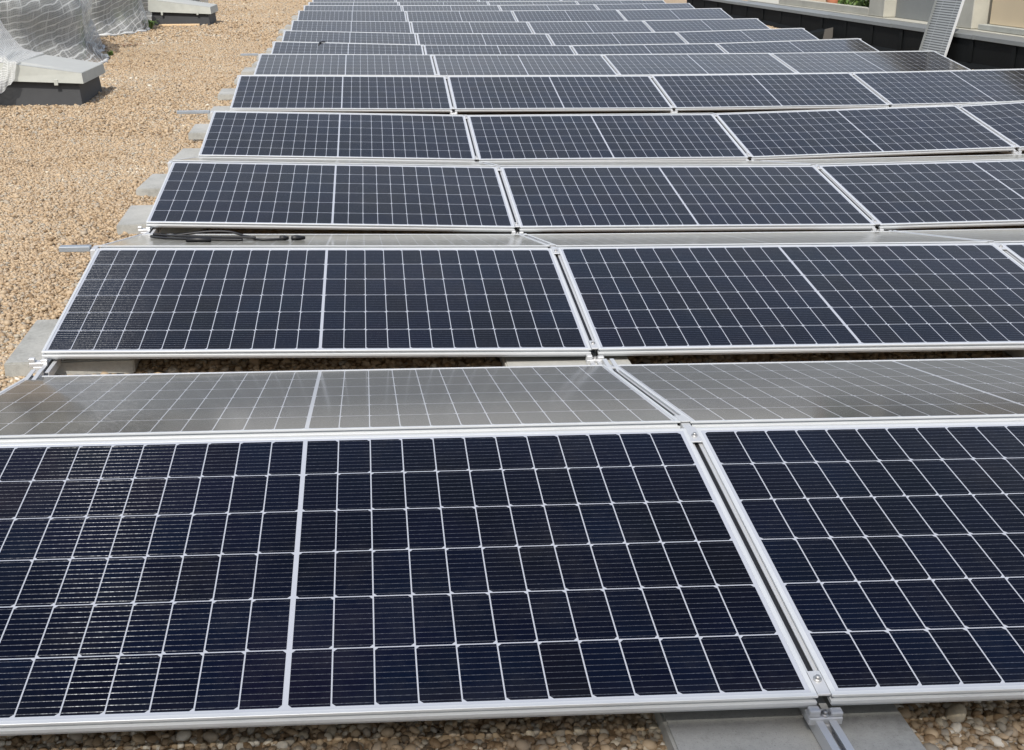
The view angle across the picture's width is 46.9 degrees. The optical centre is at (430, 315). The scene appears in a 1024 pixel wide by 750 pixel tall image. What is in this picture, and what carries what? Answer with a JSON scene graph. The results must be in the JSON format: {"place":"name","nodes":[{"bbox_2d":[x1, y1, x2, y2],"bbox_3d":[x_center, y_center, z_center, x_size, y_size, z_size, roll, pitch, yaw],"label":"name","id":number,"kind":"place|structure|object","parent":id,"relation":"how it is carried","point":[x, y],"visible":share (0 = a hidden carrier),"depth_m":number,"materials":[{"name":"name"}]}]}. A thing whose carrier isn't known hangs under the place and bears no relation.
{"place":"outdoors","nodes":[
{"label":"outdoors","id":0,"kind":"place"},
{"bbox_2d":[0,0,1023,749],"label":"gravel roof","id":1,"kind":"structure","parent":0,"point":[612,732],"depth_m":7.14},
{"bbox_2d":[0,48,105,105],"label":"skylight box","id":2,"kind":"object","parent":1,"relation":"on","point":[43,79],"visible":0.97,"depth_m":12.06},
{"bbox_2d":[0,21,43,93],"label":"netting sheet","id":3,"kind":"object","parent":2,"relation":"on","point":[4,48],"visible":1,"depth_m":12.26,"materials":[{"name":"white"}]},
{"bbox_2d":[0,0,109,63],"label":"netting mound","id":4,"kind":"object","parent":1,"relation":"on","point":[57,28],"visible":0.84,"depth_m":16.05,"materials":[{"name":"white"}]},
{"bbox_2d":[4,319,139,376],"bbox_3d":[-1.416,0.123,4.796,0.490,0.062,0.560,-2,17,-5],"label":"concrete slab","id":5,"kind":"object","parent":1,"relation":"on","point":[32,343],"depth_m":4.55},
{"bbox_2d":[29,233,150,375],"bbox_3d":[-1.518,-0.174,5.396,0.104,0.264,2.227,-1,17,-3],"label":"mounting frame","id":6,"kind":"object","parent":5,"relation":"on","point":[47,367],"visible":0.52,"depth_m":4.43,"materials":[{"name":"metal"}]},
{"bbox_2d":[59,245,91,251],"bbox_3d":[-1.627,-0.306,5.387,0.140,0.024,0.043,-1,17,-3],"label":"cross bar","id":7,"kind":"object","parent":6,"relation":"attached to","point":[75,248],"visible":0.92,"depth_m":5.37,"materials":[{"name":"metal"}]},
{"bbox_2d":[0,134,220,390],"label":"gravel","id":8,"kind":"structure","parent":1,"relation":"on","point":[14,193],"depth_m":7.67,"materials":[{"name":"gravel"}]},
{"bbox_2d":[136,174,166,196],"bbox_3d":[-1.750,-0.908,8.206,0.490,0.062,0.560,-1,17,-1],"label":"concrete slab","id":9,"kind":"object","parent":8,"relation":"on","point":[151,185],"depth_m":8.00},
{"bbox_2d":[138,160,172,233],"bbox_3d":[-1.655,-0.866,7.588,0.104,0.243,2.230,-1,17,-3],"label":"mounting frame","id":10,"kind":"object","parent":9,"relation":"on","point":[147,230],"visible":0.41,"depth_m":6.64,"materials":[{"name":"metal"}]},
{"bbox_2d":[173,157,493,166],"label":"solar panel","id":11,"kind":"object","parent":10,"relation":"on","point":[330,161],"visible":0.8,"depth_m":7.99,"materials":[{"name":"glass"}]},
{"bbox_2d":[116,205,202,234],"bbox_3d":[-1.612,-0.586,7.141,0.490,0.062,0.560,-2,17,-5],"label":"concrete slab","id":12,"kind":"object","parent":8,"relation":"on","point":[134,217],"depth_m":6.90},
{"bbox_2d":[80,0,149,37],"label":"netting mound","id":13,"kind":"object","parent":1,"relation":"on","point":[114,17],"visible":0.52,"depth_m":21.46,"materials":[{"name":"white"}]},
{"bbox_2d":[0,40,275,137],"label":"gravel","id":14,"kind":"structure","parent":1,"relation":"on","point":[113,81],"depth_m":13.02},
{"bbox_2d":[148,0,217,25],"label":"skylight box","id":15,"kind":"object","parent":1,"relation":"on","point":[180,12],"visible":0.97,"depth_m":23.68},
{"bbox_2d":[171,148,200,161],"bbox_3d":[-1.762,-1.248,9.304,0.490,0.062,0.560,-1,17,-1],"label":"concrete slab","id":16,"kind":"object","parent":1,"relation":"on","point":[183,153],"depth_m":9.31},
{"bbox_2d":[188,124,208,139],"bbox_3d":[-1.864,-1.627,10.403,0.490,0.062,0.560,-2,17,-5],"label":"concrete slab","id":17,"kind":"object","parent":1,"relation":"on","point":[197,131],"depth_m":10.14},
{"bbox_2d":[94,0,311,42],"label":"gravel","id":18,"kind":"structure","parent":1,"relation":"on","point":[251,18],"depth_m":23.28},
{"bbox_2d":[431,54,437,75],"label":"mounting frame","id":19,"kind":"object","parent":1,"relation":"on","point":[435,68],"visible":0.32,"depth_m":14.06,"materials":[{"name":"metal"}]},
{"bbox_2d":[254,54,435,75],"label":"solar panel","id":20,"kind":"object","parent":19,"relation":"on","point":[346,64],"visible":0.81,"depth_m":13.96,"materials":[{"name":"glass"}]},
{"bbox_2d":[445,76,456,114],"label":"mounting frame","id":21,"kind":"object","parent":1,"relation":"on","point":[452,112],"visible":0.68,"depth_m":11.48,"materials":[{"name":"metal"}]},
{"bbox_2d":[230,75,451,111],"bbox_3d":[-0.867,-2.184,11.570,2.094,0.037,1.038,0,28,-3],"label":"solar panel","id":22,"kind":"object","parent":21,"relation":"on","point":[345,93],"visible":0.98,"depth_m":11.49,"materials":[{"name":"glass"}]},
{"bbox_2d":[464,115,478,161],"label":"mounting frame","id":23,"kind":"object","parent":1,"relation":"on","point":[472,141],"visible":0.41,"depth_m":9.41,"materials":[{"name":"metal"}]},
{"bbox_2d":[198,111,474,161],"bbox_3d":[-0.730,-1.429,9.389,2.094,0.035,1.038,0,28,-4],"label":"solar panel","id":24,"kind":"object","parent":23,"relation":"attached to","point":[403,137],"visible":0.88,"depth_m":9.33,"materials":[{"name":"glass"}]},
{"bbox_2d":[453,230,539,235],"bbox_3d":[0.395,-0.458,6.893,0.490,0.062,0.560,-1,17,-3],"label":"concrete slab","id":25,"kind":"object","parent":1,"relation":"on","point":[462,232],"depth_m":6.87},
{"bbox_2d":[480,161,523,233],"bbox_3d":[0.443,-0.853,7.717,0.068,0.251,2.230,-1,17,-3],"label":"mounting frame","id":26,"kind":"object","parent":25,"relation":"on","point":[512,212],"visible":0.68,"depth_m":7.15,"materials":[{"name":"metal"}]},
{"bbox_2d":[146,162,514,231],"bbox_3d":[-0.586,-0.732,7.169,2.094,0.035,1.038,0,26,-4],"label":"solar panel","id":27,"kind":"object","parent":26,"relation":"on","point":[313,196],"visible":1,"depth_m":7.08,"materials":[{"name":"glass"}]},
{"bbox_2d":[0,338,1013,390],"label":"gravel","id":28,"kind":"structure","parent":1,"relation":"on","point":[211,364],"depth_m":4.77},
{"bbox_2d":[0,699,1023,749],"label":"gravel","id":29,"kind":"structure","parent":1,"relation":"on","point":[952,721],"depth_m":2.40,"materials":[{"name":"gravel"}]},
{"bbox_2d":[653,696,925,749],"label":"concrete slab","id":30,"kind":"object","parent":29,"relation":"on","point":[876,727],"depth_m":2.35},
{"bbox_2d":[602,358,853,749],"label":"mounting frame","id":31,"kind":"object","parent":30,"relation":"on","point":[823,719],"visible":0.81,"depth_m":2.54,"materials":[{"name":"metal"}]},
{"bbox_2d":[0,365,680,443],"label":"solar panel","id":32,"kind":"object","parent":31,"relation":"attached to","point":[185,406],"visible":0.88,"depth_m":3.62,"materials":[{"name":"glass"}]},
{"bbox_2d":[0,428,817,735],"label":"solar panel","id":33,"kind":"object","parent":31,"relation":"on","point":[196,584],"visible":1,"depth_m":2.62,"materials":[{"name":"glass"}]},
{"bbox_2d":[499,350,630,366],"bbox_3d":[0.532,0.183,4.686,0.490,0.062,0.560,-1,17,-3],"label":"concrete slab","id":34,"kind":"object","parent":1,"relation":"on","point":[549,361],"depth_m":4.60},
{"bbox_2d":[519,233,603,364],"bbox_3d":[0.581,-0.196,5.513,0.068,0.252,2.227,-1,17,-3],"label":"mounting frame","id":35,"kind":"object","parent":34,"relation":"on","point":[591,360],"visible":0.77,"depth_m":4.90,"materials":[{"name":"metal"}]},
{"bbox_2d":[41,248,590,358],"bbox_3d":[-0.450,-0.072,4.969,2.094,0.035,1.038,0,25,-3],"label":"solar panel","id":36,"kind":"object","parent":35,"relation":"on","point":[150,303],"visible":1,"depth_m":4.87,"materials":[{"name":"glass"}]},
{"bbox_2d":[98,234,549,247],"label":"solar panel","id":37,"kind":"object","parent":35,"relation":"on","point":[401,241],"visible":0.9,"depth_m":5.77,"materials":[{"name":"glass"}]},
{"bbox_2d":[150,230,304,241],"bbox_3d":[-1.036,-0.399,5.929,0.808,0.099,0.463,-1,17,-3],"label":"loose cable","id":38,"kind":"object","parent":37,"relation":"on","point":[189,236],"visible":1,"depth_m":5.91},
{"bbox_2d":[600,54,619,74],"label":"mounting frame","id":39,"kind":"object","parent":1,"relation":"on","point":[613,68],"visible":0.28,"depth_m":14.21,"materials":[{"name":"metal"}]},
{"bbox_2d":[433,55,616,75],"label":"solar panel","id":40,"kind":"object","parent":39,"relation":"on","point":[495,65],"visible":0.81,"depth_m":14.08,"materials":[{"name":"glass"}]},
{"bbox_2d":[604,53,795,74],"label":"solar panel","id":41,"kind":"object","parent":39,"relation":"on","point":[691,64],"visible":0.75,"depth_m":14.20,"materials":[{"name":"glass"}]},
{"bbox_2d":[648,75,677,112],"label":"mounting frame","id":42,"kind":"object","parent":1,"relation":"on","point":[666,97],"visible":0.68,"depth_m":11.57,"materials":[{"name":"metal"}]},
{"bbox_2d":[448,76,672,111],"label":"solar panel","id":43,"kind":"object","parent":42,"relation":"on","point":[543,93],"visible":1,"depth_m":11.61,"materials":[{"name":"glass"}]},
{"bbox_2d":[652,73,888,110],"bbox_3d":[3.369,-2.248,11.801,2.094,0.037,1.038,-1,29,-3],"label":"solar panel","id":44,"kind":"object","parent":42,"relation":"on","point":[765,91],"visible":0.99,"depth_m":11.73,"materials":[{"name":"glass"}]},
{"bbox_2d":[710,113,753,160],"bbox_3d":[2.418,-1.585,10.051,0.068,0.277,2.226,-1,17,-3],"label":"mounting frame","id":45,"kind":"object","parent":1,"relation":"on","point":[735,140],"visible":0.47,"depth_m":9.49,"materials":[{"name":"metal"}]},
{"bbox_2d":[467,113,709,115],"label":"solar panel","id":46,"kind":"object","parent":45,"relation":"on","point":[600,114],"visible":0.21,"depth_m":10.02,"materials":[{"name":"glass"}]},
{"bbox_2d":[468,114,747,162],"bbox_3d":[1.387,-1.437,9.512,2.094,0.036,1.038,-1,28,-3],"label":"solar panel","id":47,"kind":"object","parent":45,"relation":"on","point":[653,137],"visible":0.93,"depth_m":9.44,"materials":[{"name":"glass"}]},
{"bbox_2d":[716,106,1015,160],"bbox_3d":[3.503,-1.500,9.618,2.094,0.037,1.038,-2,28,-3],"label":"solar panel","id":48,"kind":"object","parent":45,"relation":"on","point":[759,136],"visible":0.98,"depth_m":9.54,"materials":[{"name":"glass"}]},
{"bbox_2d":[769,53,797,72],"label":"mounting frame","id":49,"kind":"object","parent":1,"relation":"on","point":[783,63],"visible":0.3,"depth_m":14.30,"materials":[{"name":"metal"}]},
{"bbox_2d":[772,51,970,72],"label":"solar panel","id":50,"kind":"object","parent":49,"relation":"on","point":[845,62],"visible":0.77,"depth_m":14.31,"materials":[{"name":"glass"}]},
{"bbox_2d":[797,226,892,231],"bbox_3d":[2.514,-0.480,7.012,0.490,0.062,0.560,-1,17,-2],"label":"concrete slab","id":51,"kind":"object","parent":1,"relation":"on","point":[876,227],"depth_m":6.99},
{"bbox_2d":[760,160,883,230],"bbox_3d":[2.562,-0.878,7.835,0.068,0.250,2.230,-1,17,-3],"label":"mounting frame","id":52,"kind":"object","parent":51,"relation":"on","point":[818,167],"visible":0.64,"depth_m":7.28,"materials":[{"name":"metal"}]},
{"bbox_2d":[484,161,810,166],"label":"solar panel","id":53,"kind":"object","parent":52,"relation":"on","point":[617,163],"visible":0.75,"depth_m":8.14,"materials":[{"name":"glass"}]},
{"bbox_2d":[500,166,875,231],"bbox_3d":[1.532,-0.736,7.293,2.094,0.036,1.038,-1,26,-3],"label":"solar panel","id":54,"kind":"object","parent":52,"relation":"on","point":[639,198],"visible":0.98,"depth_m":7.20,"materials":[{"name":"glass"}]},
{"bbox_2d":[766,154,1023,164],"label":"solar panel","id":55,"kind":"object","parent":52,"relation":"on","point":[890,160],"visible":0.73,"depth_m":8.31,"materials":[{"name":"glass"}]},
{"bbox_2d":[819,160,1023,228],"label":"solar panel","id":56,"kind":"object","parent":52,"relation":"on","point":[937,195],"visible":0.97,"depth_m":7.36,"materials":[{"name":"glass"}]},
{"bbox_2d":[846,72,891,105],"bbox_3d":[4.401,-2.401,12.339,0.068,0.283,2.224,-1,17,-3],"label":"mounting frame","id":57,"kind":"object","parent":1,"relation":"on","point":[870,88],"visible":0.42,"depth_m":11.84,"materials":[{"name":"metal"}]},
{"bbox_2d":[853,69,1023,106],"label":"solar panel","id":58,"kind":"object","parent":57,"relation":"on","point":[909,89],"visible":0.87,"depth_m":11.89,"materials":[{"name":"glass"}]},
{"bbox_2d":[919,0,964,56],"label":"cable tray","id":59,"kind":"object","parent":1,"relation":"on","point":[941,25],"visible":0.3,"depth_m":16.06,"materials":[{"name":"metal"}]},
{"bbox_2d":[953,105,1021,154],"bbox_3d":[4.536,-1.673,10.149,0.068,0.277,2.226,-1,17,-3],"label":"mounting frame","id":60,"kind":"object","parent":1,"relation":"on","point":[1007,152],"visible":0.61,"depth_m":9.35,"materials":[{"name":"metal"}]},
{"bbox_2d":[961,102,1023,150],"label":"solar panel","id":61,"kind":"object","parent":60,"relation":"on","point":[1005,120],"visible":0.88,"depth_m":9.81,"materials":[{"name":"glass"}]},
{"bbox_2d":[1003,350,1023,357],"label":"concrete slab","id":62,"kind":"object","parent":1,"relation":"on","point":[1016,353],"depth_m":4.82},
{"bbox_2d":[889,230,1023,265],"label":"mounting frame","id":63,"kind":"object","parent":62,"relation":"on","point":[1000,246],"visible":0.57,"depth_m":5.55,"materials":[{"name":"metal"}]},
{"bbox_2d":[527,231,987,247],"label":"solar panel","id":64,"kind":"object","parent":63,"relation":"on","point":[721,239],"visible":0.73,"depth_m":5.99,"materials":[{"name":"glass"}]},
{"bbox_2d":[558,243,1023,355],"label":"solar panel","id":65,"kind":"object","parent":63,"relation":"on","point":[698,300],"visible":0.94,"depth_m":5.01,"materials":[{"name":"glass"}]},
{"bbox_2d":[902,228,1023,242],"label":"solar panel","id":66,"kind":"object","parent":63,"relation":"on","point":[1006,235],"visible":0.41,"depth_m":6.29,"materials":[{"name":"glass"}]},
{"bbox_2d":[999,243,1023,265],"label":"solar panel","id":67,"kind":"object","parent":63,"relation":"on","point":[1016,250],"visible":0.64,"depth_m":5.54,"materials":[{"name":"glass"}]},
{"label":"mounting frame","id":68,"kind":"object","parent":1,"relation":"on","visible":0},
{"bbox_2d":[613,357,1023,427],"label":"solar panel","id":69,"kind":"object","parent":68,"relation":"attached to","point":[821,393],"visible":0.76,"depth_m":3.77,"materials":[{"name":"glass"}]},
{"bbox_2d":[696,422,1023,705],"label":"solar panel","id":70,"kind":"object","parent":68,"relation":"on","point":[892,556],"visible":0.85,"depth_m":2.77,"materials":[{"name":"glass"}]},
{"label":"mounting frame","id":71,"kind":"object","parent":1,"relation":"on","visible":0},
{"bbox_2d":[271,42,423,54],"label":"solar panel","id":72,"kind":"object","parent":71,"relation":"attached to","point":[311,48],"visible":0.62,"depth_m":16.42,"materials":[{"name":"glass"}]},
{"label":"mounting frame","id":73,"kind":"object","parent":1,"relation":"on","visible":0},
{"bbox_2d":[424,45,574,54],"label":"solar panel","id":74,"kind":"object","parent":73,"relation":"on","point":[488,49],"visible":0.42,"depth_m":16.59,"materials":[{"name":"glass"}]},
{"bbox_2d":[571,43,724,53],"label":"solar panel","id":75,"kind":"object","parent":73,"relation":"attached to","point":[655,49],"visible":0.38,"depth_m":16.69,"materials":[{"name":"glass"}]},
{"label":"mounting frame","id":76,"kind":"object","parent":1,"relation":"on","visible":0},
{"bbox_2d":[717,39,877,52],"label":"solar panel","id":77,"kind":"object","parent":76,"relation":"attached to","point":[844,45],"visible":0.63,"depth_m":16.74,"materials":[{"name":"glass"}]},
{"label":"mounting frame","id":78,"kind":"object","parent":1,"relation":"on","visible":0},
{"bbox_2d":[282,31,416,43],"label":"solar panel","id":79,"kind":"object","parent":78,"relation":"on","point":[351,37],"visible":0.67,"depth_m":18.56,"materials":[{"name":"glass"}]},
{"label":"mounting frame","id":80,"kind":"object","parent":1,"relation":"on","visible":0},
{"bbox_2d":[417,33,551,44],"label":"solar panel","id":81,"kind":"object","parent":80,"relation":"on","point":[474,39],"visible":0.66,"depth_m":18.66,"materials":[{"name":"glass"}]},
{"bbox_2d":[548,32,685,44],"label":"solar panel","id":82,"kind":"object","parent":80,"relation":"attached to","point":[616,38],"visible":0.71,"depth_m":18.78,"materials":[{"name":"glass"}]},
{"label":"mounting frame","id":83,"kind":"object","parent":1,"relation":"on","visible":0},
{"bbox_2d":[677,28,818,42],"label":"solar panel","id":84,"kind":"object","parent":83,"relation":"attached to","point":[733,36],"visible":0.72,"depth_m":18.87,"materials":[{"name":"glass"}]},
{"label":"mounting frame","id":85,"kind":"object","parent":1,"relation":"on","visible":0},
{"bbox_2d":[291,21,410,32],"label":"solar panel","id":86,"kind":"object","parent":85,"relation":"attached to","point":[372,26],"visible":0.7,"depth_m":20.77,"materials":[{"name":"glass"}]},
{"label":"mounting frame","id":87,"kind":"object","parent":1,"relation":"on","visible":0},
{"bbox_2d":[411,22,531,32],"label":"solar panel","id":88,"kind":"object","parent":87,"relation":"on","point":[470,27],"visible":0.69,"depth_m":20.86,"materials":[{"name":"glass"}]},
{"bbox_2d":[528,21,651,33],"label":"solar panel","id":89,"kind":"object","parent":87,"relation":"on","point":[586,27],"visible":0.68,"depth_m":20.95,"materials":[{"name":"glass"}]},
{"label":"mounting frame","id":90,"kind":"object","parent":1,"relation":"on","visible":0},
{"bbox_2d":[645,18,769,31],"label":"solar panel","id":91,"kind":"object","parent":90,"relation":"attached to","point":[695,25],"visible":0.69,"depth_m":21.08,"materials":[{"name":"glass"}]},
{"label":"ground","id":92,"kind":"structure","parent":0,"visible":0},
{"bbox_2d":[748,0,1023,37],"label":"neighbouring house","id":93,"kind":"structure","parent":92,"relation":"on","point":[1002,17],"depth_m":19.47,"materials":[{"name":"stone"}]},
{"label":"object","id":94,"kind":"structure","parent":0,"visible":0},
{"bbox_2d":[687,0,1023,69],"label":"parapet wall","id":95,"kind":"structure","parent":94,"relation":"on","point":[973,50],"depth_m":18.06,"materials":[{"name":"metal"}]},
{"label":"mounting frame","id":96,"kind":"object","parent":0,"visible":0},
{"bbox_2d":[297,11,406,21],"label":"solar panel","id":97,"kind":"object","parent":96,"relation":"on","point":[396,16],"visible":0.7,"depth_m":22.92,"materials":[{"name":"glass"}]},
{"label":"mounting frame","id":98,"kind":"object","parent":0,"visible":0},
{"bbox_2d":[406,11,516,21],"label":"solar panel","id":99,"kind":"object","parent":98,"relation":"on","point":[460,16],"visible":0.66,"depth_m":23.01,"materials":[{"name":"glass"}]},
{"bbox_2d":[513,10,625,21],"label":"solar panel","id":100,"kind":"object","parent":98,"relation":"attached to","point":[566,15],"visible":0.73,"depth_m":23.14,"materials":[{"name":"glass"}]},
{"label":"mounting frame","id":101,"kind":"object","parent":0,"visible":0},
{"bbox_2d":[618,8,732,20],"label":"solar panel","id":102,"kind":"object","parent":101,"relation":"on","point":[671,14],"visible":0.71,"depth_m":23.24,"materials":[{"name":"glass"}]},
{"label":"mounting frame","id":103,"kind":"object","parent":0,"visible":0},
{"bbox_2d":[304,5,401,10],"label":"solar panel","id":104,"kind":"object","parent":103,"relation":"on","point":[345,8],"visible":0.45,"depth_m":25.36,"materials":[{"name":"glass"}]},
{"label":"mounting frame","id":105,"kind":"object","parent":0,"visible":0},
{"bbox_2d":[402,5,499,10],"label":"solar panel","id":106,"kind":"object","parent":105,"relation":"on","point":[455,8],"visible":0.45,"depth_m":25.46,"materials":[{"name":"glass"}]},
{"bbox_2d":[499,5,597,10],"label":"solar panel","id":107,"kind":"object","parent":105,"relation":"attached to","point":[540,7],"visible":0.39,"depth_m":25.59,"materials":[{"name":"glass"}]},
{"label":"mounting frame","id":108,"kind":"object","parent":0,"visible":0},
{"bbox_2d":[595,3,693,9],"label":"solar panel","id":109,"kind":"object","parent":108,"relation":"on","point":[644,6],"visible":0.35,"depth_m":25.68,"materials":[{"name":"glass"}]},
{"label":"mounting frame","id":110,"kind":"object","parent":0,"visible":0},
{"bbox_2d":[309,2,397,4],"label":"solar panel","id":111,"kind":"object","parent":110,"relation":"on","point":[353,3],"visible":0.28,"depth_m":27.71,"materials":[{"name":"glass"}]},
{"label":"mounting frame","id":112,"kind":"object","parent":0,"visible":0},
{"bbox_2d":[399,2,487,4],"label":"solar panel","id":113,"kind":"object","parent":112,"relation":"on","point":[443,3],"visible":0.32,"depth_m":27.79,"materials":[{"name":"glass"}]},
{"bbox_2d":[488,1,577,4],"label":"solar panel","id":114,"kind":"object","parent":112,"relation":"attached to","point":[537,3],"visible":0.3,"depth_m":27.89,"materials":[{"name":"glass"}]},
{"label":"mounting frame","id":115,"kind":"object","parent":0,"visible":0},
{"bbox_2d":[577,0,664,4],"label":"solar panel","id":116,"kind":"object","parent":115,"relation":"on","point":[622,2],"visible":0.35,"depth_m":28.00,"materials":[{"name":"glass"}]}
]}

